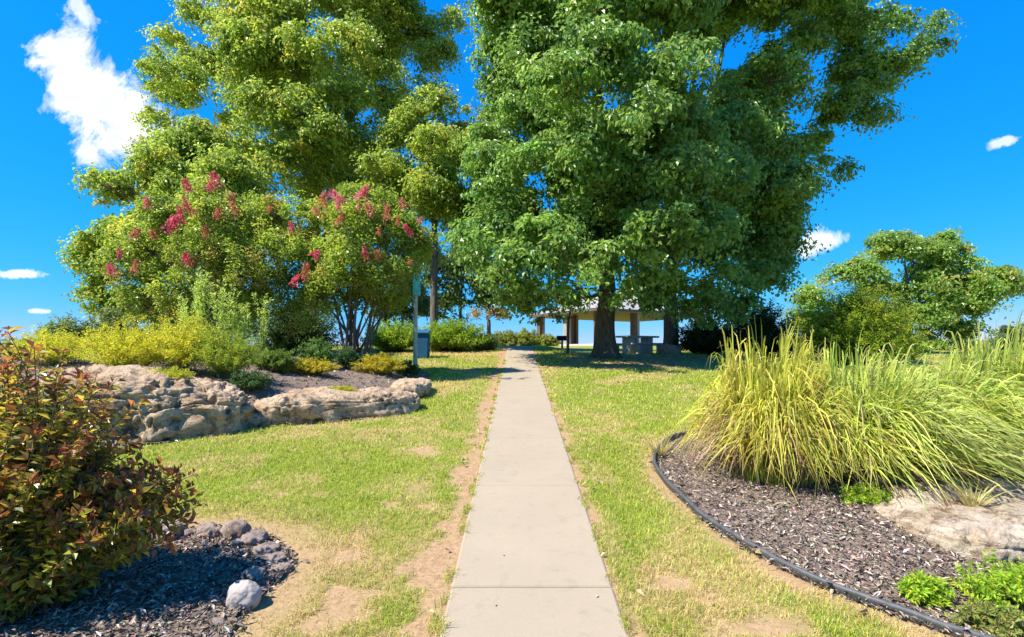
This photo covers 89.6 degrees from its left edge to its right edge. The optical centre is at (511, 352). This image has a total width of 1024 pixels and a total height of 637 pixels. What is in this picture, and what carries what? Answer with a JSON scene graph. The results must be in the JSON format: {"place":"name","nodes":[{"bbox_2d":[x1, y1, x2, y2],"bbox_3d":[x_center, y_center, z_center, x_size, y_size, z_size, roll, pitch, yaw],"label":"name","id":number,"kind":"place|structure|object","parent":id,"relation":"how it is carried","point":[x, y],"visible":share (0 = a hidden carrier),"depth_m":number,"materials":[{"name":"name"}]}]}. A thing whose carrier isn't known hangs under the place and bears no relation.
{"place":"outdoors","nodes":[
{"label":"outdoors","id":0,"kind":"place"},
{"bbox_2d":[0,0,1023,344],"label":"sky","id":1,"kind":"structure","parent":0,"point":[68,86],"materials":[{"name":"blue"}]},
{"bbox_2d":[2,344,1023,636],"bbox_3d":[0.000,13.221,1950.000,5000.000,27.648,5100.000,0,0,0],"label":"lawn","id":2,"kind":"structure","parent":0,"point":[422,566],"depth_m":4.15,"materials":[{"name":"plant"}]},
{"bbox_2d":[11,364,201,437],"bbox_3d":[-5.460,0.926,7.148,2.269,1.516,1.700,0,0,-18],"label":"rock outcrop","id":3,"kind":"object","parent":2,"relation":"on","point":[136,383],"visible":0.22,"depth_m":6.70,"materials":[{"name":"stone"}]},
{"bbox_2d":[0,523,297,636],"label":"shrub bed mulch","id":4,"kind":"object","parent":2,"relation":"on","point":[126,601],"visible":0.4,"depth_m":3.01,"materials":[{"name":"wood"}]},
{"bbox_2d":[0,322,207,627],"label":"bronze shrub","id":5,"kind":"object","parent":4,"relation":"on","point":[69,515],"visible":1,"depth_m":2.83,"materials":[{"name":"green plant"}]},
{"bbox_2d":[151,521,184,540],"bbox_3d":[-2.575,1.343,3.843,0.249,0.154,0.223,0,0,0],"label":"cobble","id":6,"kind":"object","parent":4,"relation":"on","point":[164,527],"visible":0.23,"depth_m":3.80,"materials":[{"name":"stone"}]},
{"bbox_2d":[182,527,196,536],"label":"cobble","id":7,"kind":"object","parent":4,"relation":"on","point":[186,531],"visible":0.59,"depth_m":3.85,"materials":[{"name":"stone"}]},
{"bbox_2d":[196,522,220,538],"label":"cobble","id":8,"kind":"object","parent":4,"relation":"on","point":[206,529],"visible":0.76,"depth_m":3.83,"materials":[{"name":"stone"}]},
{"bbox_2d":[206,617,225,626],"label":"cobble","id":9,"kind":"object","parent":4,"relation":"on","point":[217,619],"visible":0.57,"depth_m":2.77,"materials":[{"name":"stone"}]},
{"bbox_2d":[219,519,251,539],"bbox_3d":[-2.072,1.343,3.862,0.208,0.165,0.196,0,0,0],"label":"cobble","id":10,"kind":"object","parent":4,"relation":"on","point":[236,529],"visible":0.8,"depth_m":3.80,"materials":[{"name":"stone"}]},
{"bbox_2d":[230,538,244,546],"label":"cobble","id":11,"kind":"object","parent":4,"relation":"on","point":[233,542],"visible":0.48,"depth_m":3.68,"materials":[{"name":"stone"}]},
{"bbox_2d":[226,580,261,612],"bbox_3d":[-1.542,1.411,2.973,0.198,0.182,0.167,0,0,0],"label":"cobble","id":12,"kind":"object","parent":4,"relation":"on","point":[247,594],"visible":0.92,"depth_m":2.92,"materials":[{"name":"stone"}]},
{"bbox_2d":[241,565,266,579],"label":"cobble","id":13,"kind":"object","parent":4,"relation":"on","point":[255,571],"visible":0.66,"depth_m":3.24,"materials":[{"name":"stone"}]},
{"bbox_2d":[240,529,268,545],"bbox_3d":[-1.883,1.361,3.764,0.196,0.120,0.190,0,0,0],"label":"cobble","id":14,"kind":"object","parent":4,"relation":"on","point":[254,537],"visible":0.77,"depth_m":3.71,"materials":[{"name":"stone"}]},
{"bbox_2d":[252,555,263,562],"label":"cobble","id":15,"kind":"object","parent":4,"relation":"on","point":[257,557],"visible":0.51,"depth_m":3.44,"materials":[{"name":"stone"}]},
{"bbox_2d":[256,576,270,582],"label":"cobble","id":16,"kind":"object","parent":4,"relation":"on","point":[261,581],"visible":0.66,"depth_m":3.19,"materials":[{"name":"stone"}]},
{"bbox_2d":[252,541,281,555],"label":"cobble","id":17,"kind":"object","parent":4,"relation":"on","point":[268,547],"visible":0.72,"depth_m":3.55,"materials":[{"name":"stone"}]},
{"bbox_2d":[263,551,286,563],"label":"cobble","id":18,"kind":"object","parent":4,"relation":"on","point":[277,556],"visible":0.7,"depth_m":3.46,"materials":[{"name":"stone"}]},
{"bbox_2d":[270,561,291,573],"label":"cobble","id":19,"kind":"object","parent":4,"relation":"on","point":[282,564],"visible":0.81,"depth_m":3.33,"materials":[{"name":"stone"}]},
{"bbox_2d":[54,114,292,336],"bbox_3d":[-10.847,-3.755,17.146,7.316,8.016,5.093,0,0,30],"label":"oak tree","id":20,"kind":"object","parent":2,"relation":"on","point":[171,158],"visible":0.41,"depth_m":16.35,"materials":[{"name":"green plant"}]},
{"bbox_2d":[125,377,254,442],"bbox_3d":[-4.541,0.939,7.292,1.523,1.132,1.401,0,0,-33],"label":"rock outcrop","id":21,"kind":"object","parent":2,"relation":"on","point":[209,406],"visible":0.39,"depth_m":6.82,"materials":[{"name":"stone"}]},
{"bbox_2d":[0,350,429,448],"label":"rock bed mulch","id":22,"kind":"object","parent":2,"relation":"on","point":[255,395],"visible":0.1,"depth_m":9.36,"materials":[{"name":"soil"}]},
{"bbox_2d":[7,333,81,355],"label":"mixed bush","id":23,"kind":"object","parent":22,"relation":"on","point":[37,340],"visible":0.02,"depth_m":10.80,"materials":[{"name":"green plant"}]},
{"bbox_2d":[0,324,109,366],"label":"feathery plant","id":24,"kind":"object","parent":22,"relation":"on","point":[50,342],"visible":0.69,"depth_m":9.25,"materials":[{"name":"yellow plant"}]},
{"bbox_2d":[33,312,94,351],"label":"mixed bush","id":25,"kind":"object","parent":22,"relation":"on","point":[71,325],"visible":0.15,"depth_m":14.00,"materials":[{"name":"green plant"}]},
{"bbox_2d":[83,305,136,348],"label":"mixed bush","id":26,"kind":"object","parent":22,"relation":"on","point":[110,317],"visible":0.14,"depth_m":14.41,"materials":[{"name":"green plant"}]},
{"bbox_2d":[64,312,176,366],"bbox_3d":[-6.090,-0.126,8.115,1.492,1.039,1.300,0,0,-41],"label":"feathery plant","id":27,"kind":"object","parent":22,"relation":"on","point":[118,350],"visible":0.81,"depth_m":7.93,"materials":[{"name":"yellow plant"}]},
{"bbox_2d":[142,365,194,379],"bbox_3d":[-4.855,0.421,7.217,0.790,0.490,0.667,0,0,0],"label":"sedum cushion","id":28,"kind":"object","parent":22,"relation":"on","point":[175,372],"visible":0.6,"depth_m":7.14,"materials":[{"name":"yellow plant"}]},
{"bbox_2d":[121,307,224,374],"bbox_3d":[-5.320,-0.173,8.331,1.595,1.105,1.294,0,0,21],"label":"feathery plant","id":29,"kind":"object","parent":22,"relation":"on","point":[174,355],"visible":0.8,"depth_m":8.13,"materials":[{"name":"yellow plant"}]},
{"bbox_2d":[123,305,232,342],"bbox_3d":[-9.763,-0.650,15.427,3.344,2.048,2.514,0,0,0],"label":"mixed bush","id":30,"kind":"object","parent":22,"relation":"on","point":[167,322],"visible":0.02,"depth_m":14.94,"materials":[{"name":"green plant"}]},
{"bbox_2d":[174,293,205,343],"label":"willowy perennial","id":31,"kind":"object","parent":22,"relation":"on","point":[182,309],"visible":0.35,"depth_m":9.95,"materials":[{"name":"green plant"}]},
{"bbox_2d":[77,171,313,350],"bbox_3d":[-7.523,-2.050,12.228,5.672,4.478,3.122,0,0,0],"label":"crape myrtle","id":32,"kind":"object","parent":22,"relation":"on","point":[180,221],"visible":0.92,"depth_m":11.99,"materials":[{"name":"green plant"}]},
{"bbox_2d":[185,266,226,338],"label":"willowy perennial","id":33,"kind":"object","parent":22,"relation":"on","point":[197,292],"visible":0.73,"depth_m":10.26,"materials":[{"name":"green plant"}]},
{"bbox_2d":[208,280,241,351],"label":"willowy perennial","id":34,"kind":"object","parent":22,"relation":"on","point":[221,312],"visible":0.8,"depth_m":10.04,"materials":[{"name":"green plant"}]},
{"bbox_2d":[181,320,269,380],"bbox_3d":[-4.616,-0.031,8.329,1.202,0.978,1.217,0,0,44],"label":"feathery plant","id":35,"kind":"object","parent":22,"relation":"on","point":[228,361],"visible":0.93,"depth_m":8.23,"materials":[{"name":"green plant"}]},
{"bbox_2d":[224,300,251,357],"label":"willowy perennial","id":36,"kind":"object","parent":22,"relation":"on","point":[244,328],"visible":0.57,"depth_m":10.37,"materials":[{"name":"green plant"}]},
{"bbox_2d":[229,369,275,391],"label":"leafy perennial","id":37,"kind":"object","parent":22,"relation":"on","point":[252,380],"visible":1,"depth_m":8.00,"materials":[{"name":"green plant"}]},
{"bbox_2d":[244,412,271,427],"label":"rock outcrop","id":38,"kind":"object","parent":22,"relation":"on","point":[255,419],"visible":0.33,"depth_m":7.38,"materials":[{"name":"stone"}]},
{"bbox_2d":[252,292,273,350],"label":"willowy perennial","id":39,"kind":"object","parent":22,"relation":"on","point":[263,328],"visible":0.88,"depth_m":10.61,"materials":[{"name":"green plant"}]},
{"bbox_2d":[250,348,302,371],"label":"leafy perennial","id":40,"kind":"object","parent":22,"relation":"on","point":[279,359],"visible":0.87,"depth_m":9.47,"materials":[{"name":"green plant"}]},
{"bbox_2d":[279,356,342,375],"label":"gold shrub","id":41,"kind":"object","parent":22,"relation":"on","point":[308,366],"visible":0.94,"depth_m":9.82,"materials":[{"name":"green plant"}]},
{"bbox_2d":[295,336,335,362],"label":"leafy perennial","id":42,"kind":"object","parent":22,"relation":"on","point":[317,350],"visible":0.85,"depth_m":10.90,"materials":[{"name":"green plant"}]},
{"bbox_2d":[254,386,420,424],"bbox_3d":[-2.796,0.920,8.388,2.551,0.719,1.437,0,0,-24],"label":"rock outcrop","id":43,"kind":"object","parent":22,"relation":"on","point":[325,404],"visible":0.67,"depth_m":7.82,"materials":[{"name":"stone"}]},
{"bbox_2d":[327,385,356,390],"bbox_3d":[-2.778,0.702,8.401,0.484,0.342,0.390,0,0,0],"label":"sedum cushion","id":44,"kind":"object","parent":22,"relation":"on","point":[347,388],"visible":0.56,"depth_m":8.33,"materials":[{"name":"yellow plant"}]},
{"bbox_2d":[333,343,361,369],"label":"leafy perennial","id":45,"kind":"object","parent":22,"relation":"on","point":[346,356],"visible":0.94,"depth_m":11.30,"materials":[{"name":"green plant"}]},
{"bbox_2d":[282,179,439,361],"bbox_3d":[-3.717,-1.909,12.073,3.941,4.594,2.579,0,0,0],"label":"crape myrtle","id":46,"kind":"object","parent":22,"relation":"on","point":[337,253],"visible":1,"depth_m":11.99,"materials":[{"name":"green plant"}]},
{"bbox_2d":[349,352,406,374],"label":"gold shrub","id":47,"kind":"object","parent":22,"relation":"on","point":[378,364],"visible":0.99,"depth_m":11.15,"materials":[{"name":"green plant"}]},
{"bbox_2d":[394,358,420,376],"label":"leafy perennial","id":48,"kind":"object","parent":22,"relation":"on","point":[413,369],"visible":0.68,"depth_m":11.82,"materials":[{"name":"green plant"}]},
{"bbox_2d":[244,287,344,355],"bbox_3d":[-6.156,-0.792,14.807,3.018,2.382,2.472,0,0,0],"label":"mixed bush","id":49,"kind":"object","parent":2,"relation":"on","point":[280,338],"visible":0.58,"depth_m":14.36,"materials":[{"name":"green plant"}]},
{"bbox_2d":[122,0,469,335],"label":"oak tree","id":50,"kind":"object","parent":2,"relation":"on","point":[284,74],"visible":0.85,"depth_m":21.11,"materials":[{"name":"green plant"}]},
{"bbox_2d":[358,317,420,351],"bbox_3d":[-4.451,-0.653,19.331,2.733,1.353,2.129,0,0,0],"label":"juniper","id":51,"kind":"object","parent":2,"relation":"on","point":[393,338],"visible":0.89,"depth_m":18.85,"materials":[{"name":"green plant"}]},
{"bbox_2d":[364,273,441,325],"bbox_3d":[-6.330,-2.644,29.995,4.586,4.714,2.869,0,0,0],"label":"shade tree","id":52,"kind":"object","parent":2,"relation":"on","point":[423,309],"visible":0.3,"depth_m":29.61,"materials":[{"name":"green plant"}]},
{"bbox_2d":[390,378,431,397],"bbox_3d":[-1.973,0.725,10.206,0.787,0.430,1.571,0,0,0],"label":"rock outcrop","id":53,"kind":"object","parent":2,"relation":"on","point":[420,387],"visible":0.69,"depth_m":9.60,"materials":[{"name":"stone"}]},
{"bbox_2d":[413,274,420,371],"bbox_3d":[-2.480,-0.687,13.381,0.250,2.633,0.172,0,0,-11],"label":"sign post","id":54,"kind":"object","parent":2,"relation":"on","point":[416,287],"visible":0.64,"depth_m":13.35,"materials":[{"name":"metal"}]},
{"bbox_2d":[418,330,430,357],"bbox_3d":[-2.929,-0.278,16.992,0.470,0.940,0.516,0,0,0],"label":"litter bin","id":55,"kind":"object","parent":2,"relation":"on","point":[423,343],"visible":0.73,"depth_m":16.79,"materials":[{"name":"plastic"}]},
{"bbox_2d":[349,78,525,349],"bbox_3d":[-2.849,-5.375,20.172,6.474,10.633,5.421,0,0,19],"label":"shade tree","id":56,"kind":"object","parent":2,"relation":"on","point":[430,190],"visible":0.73,"depth_m":19.48,"materials":[{"name":"green plant"}]},
{"bbox_2d":[418,317,490,351],"bbox_3d":[-2.309,-0.669,19.554,3.066,1.324,2.474,0,0,0],"label":"juniper","id":57,"kind":"object","parent":2,"relation":"on","point":[452,336],"visible":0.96,"depth_m":18.99,"materials":[{"name":"green plant"}]},
{"bbox_2d":[414,247,505,323],"bbox_3d":[-3.728,-3.994,36.057,8.048,7.240,4.294,0,0,0],"label":"shade tree","id":58,"kind":"object","parent":2,"relation":"on","point":[451,297],"visible":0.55,"depth_m":35.36,"materials":[{"name":"green plant"}]},
{"bbox_2d":[471,332,501,349],"bbox_3d":[-1.113,-0.419,19.893,1.314,0.807,1.157,0,0,-21],"label":"juniper","id":59,"kind":"object","parent":2,"relation":"on","point":[493,343],"visible":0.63,"depth_m":19.69,"materials":[{"name":"green plant"}]},
{"bbox_2d":[465,303,512,334],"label":"autumn tree","id":60,"kind":"object","parent":2,"relation":"on","point":[488,312],"visible":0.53,"depth_m":45.81,"materials":[{"name":"orange plant"}]},
{"bbox_2d":[490,329,517,345],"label":"field bush","id":61,"kind":"object","parent":2,"relation":"on","point":[506,336],"visible":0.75,"depth_m":43.29,"materials":[{"name":"green plant"}]},
{"bbox_2d":[511,327,539,345],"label":"field bush","id":62,"kind":"object","parent":2,"relation":"on","point":[525,337],"visible":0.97,"depth_m":43.45,"materials":[{"name":"green plant"}]},
{"bbox_2d":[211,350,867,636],"bbox_3d":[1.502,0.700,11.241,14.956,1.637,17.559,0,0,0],"label":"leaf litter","id":63,"kind":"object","parent":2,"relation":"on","point":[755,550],"visible":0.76,"depth_m":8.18,"materials":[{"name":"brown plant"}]},
{"bbox_2d":[535,333,560,345],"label":"field bush","id":64,"kind":"object","parent":2,"relation":"on","point":[546,340],"visible":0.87,"depth_m":43.49,"materials":[{"name":"green plant"}]},
{"bbox_2d":[527,285,594,353],"bbox_3d":[1.799,-1.188,18.540,2.514,2.596,1.163,0,0,0],"label":"sapling","id":65,"kind":"object","parent":2,"relation":"on","point":[535,322],"visible":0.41,"depth_m":18.45,"materials":[{"name":"green plant"}]},
{"bbox_2d":[557,335,566,348],"bbox_3d":[2.190,-0.350,22.500,0.460,0.740,0.360,0,0,0],"label":"park grill","id":66,"kind":"object","parent":2,"relation":"on","point":[561,338],"visible":0.85,"depth_m":22.47,"materials":[{"name":"metal"}]},
{"bbox_2d":[429,0,789,357],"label":"oak tree","id":67,"kind":"object","parent":2,"relation":"on","point":[589,156],"visible":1,"depth_m":14.04,"materials":[{"name":"green plant"}]},
{"bbox_2d":[528,297,708,345],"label":"picnic shelter","id":68,"kind":"object","parent":2,"relation":"on","point":[632,316],"visible":0.35,"depth_m":44.87,"materials":[{"name":"concrete"}]},
{"bbox_2d":[616,335,662,353],"bbox_3d":[5.265,-0.293,21.600,1.750,0.768,1.740,0,0,-29],"label":"picnic table","id":69,"kind":"object","parent":2,"relation":"on","point":[631,346],"visible":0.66,"depth_m":21.27,"materials":[{"name":"concrete"}]},
{"bbox_2d":[658,344,681,354],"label":"boulder","id":70,"kind":"object","parent":2,"relation":"on","point":[665,349],"visible":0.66,"depth_m":19.04,"materials":[{"name":"stone"}]},
{"bbox_2d":[672,318,741,354],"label":"dark shrub","id":71,"kind":"object","parent":2,"relation":"on","point":[704,341],"visible":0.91,"depth_m":19.11,"materials":[{"name":"green plant"}]},
{"bbox_2d":[721,297,801,353],"bbox_3d":[9.133,-0.924,18.953,3.050,2.179,2.501,0,0,0],"label":"dark shrub","id":72,"kind":"object","parent":2,"relation":"on","point":[771,331],"visible":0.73,"depth_m":18.52,"materials":[{"name":"green plant"}]},
{"bbox_2d":[628,0,965,354],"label":"oak tree","id":73,"kind":"object","parent":2,"relation":"on","point":[755,93],"visible":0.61,"depth_m":18.87,"materials":[{"name":"green plant"}]},
{"bbox_2d":[647,431,1023,636],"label":"grass bed mulch","id":74,"kind":"object","parent":2,"relation":"on","point":[848,541],"depth_m":4.04,"materials":[{"name":"wood"}]},
{"bbox_2d":[646,436,677,456],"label":"grass tuft","id":75,"kind":"object","parent":74,"relation":"on","point":[662,452],"visible":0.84,"depth_m":5.97,"materials":[{"name":"beige plant"}]},
{"bbox_2d":[667,317,908,504],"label":"ornamental grass","id":76,"kind":"object","parent":74,"relation":"on","point":[755,422],"depth_m":4.98,"materials":[{"name":"green plant"}]},
{"bbox_2d":[652,431,996,636],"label":"garden edging","id":77,"kind":"object","parent":74,"relation":"on","point":[841,589],"visible":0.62,"depth_m":3.17,"materials":[{"name":"plastic"}]},
{"bbox_2d":[837,481,893,505],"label":"ground cover","id":78,"kind":"object","parent":74,"relation":"on","point":[859,496],"visible":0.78,"depth_m":4.58,"materials":[{"name":"green plant"}]},
{"bbox_2d":[811,326,946,406],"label":"ornamental grass","id":79,"kind":"object","parent":74,"relation":"on","point":[858,360],"depth_m":6.24,"materials":[{"name":"green plant"}]},
{"bbox_2d":[777,342,1023,513],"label":"ornamental grass","id":80,"kind":"object","parent":74,"relation":"on","point":[923,434],"depth_m":4.70,"materials":[{"name":"green plant"}]},
{"bbox_2d":[896,568,956,609],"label":"leafy plant","id":81,"kind":"object","parent":74,"relation":"on","point":[920,587],"visible":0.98,"depth_m":3.02,"materials":[{"name":"green plant"}]},
{"bbox_2d":[852,473,1023,502],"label":"flat rock","id":82,"kind":"object","parent":74,"relation":"on","point":[929,493],"visible":0.39,"depth_m":4.64,"materials":[{"name":"stone"}]},
{"bbox_2d":[854,333,1023,488],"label":"ornamental grass","id":83,"kind":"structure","parent":74,"relation":"on","point":[1010,404],"depth_m":5.29,"materials":[{"name":"green plant"}]},
{"bbox_2d":[873,495,1023,564],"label":"flat rock","id":84,"kind":"object","parent":74,"relation":"on","point":[962,530],"visible":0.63,"depth_m":3.80,"materials":[{"name":"stone"}]},
{"bbox_2d":[946,480,1011,506],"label":"grass tuft","id":85,"kind":"object","parent":84,"relation":"on","point":[970,503],"visible":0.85,"depth_m":4.22,"materials":[{"name":"beige plant"}]},
{"bbox_2d":[926,310,1023,460],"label":"ornamental grass","id":86,"kind":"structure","parent":74,"relation":"on","point":[1017,357],"depth_m":6.10,"materials":[{"name":"green plant"}]},
{"bbox_2d":[944,598,1023,636],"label":"leafy plant","id":87,"kind":"object","parent":74,"relation":"on","point":[989,616],"visible":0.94,"depth_m":2.74,"materials":[{"name":"green plant"}]},
{"bbox_2d":[946,549,1023,615],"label":"leafy plant","id":88,"kind":"object","parent":74,"relation":"on","point":[994,587],"visible":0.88,"depth_m":3.01,"materials":[{"name":"green plant"}]},
{"bbox_2d":[999,562,1023,582],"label":"leafy plant","id":89,"kind":"object","parent":74,"relation":"on","point":[1016,572],"visible":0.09,"depth_m":3.21,"materials":[{"name":"green plant"}]},
{"bbox_2d":[788,282,935,364],"bbox_3d":[10.386,-0.818,15.507,4.154,2.528,2.572,0,0,0],"label":"cedar mound","id":90,"kind":"object","parent":2,"relation":"on","point":[882,323],"visible":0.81,"depth_m":14.98,"materials":[{"name":"green plant"}]},
{"bbox_2d":[780,225,1023,350],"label":"oak tree","id":91,"kind":"object","parent":2,"relation":"on","point":[957,290],"visible":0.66,"depth_m":29.29,"materials":[{"name":"green plant"}]},
{"bbox_2d":[981,321,1023,346],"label":"shade tree","id":92,"kind":"object","parent":2,"relation":"on","point":[1002,329],"visible":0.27,"depth_m":39.74,"materials":[{"name":"green plant"}]},
{"bbox_2d":[993,337,1023,348],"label":"field bush","id":93,"kind":"object","parent":2,"relation":"on","point":[1003,344],"visible":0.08,"depth_m":30.84,"materials":[{"name":"green plant"}]},
{"bbox_2d":[440,346,628,636],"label":"path","id":94,"kind":"structure","parent":0,"point":[529,564],"depth_m":3.78,"materials":[{"name":"concrete"}]}
]}

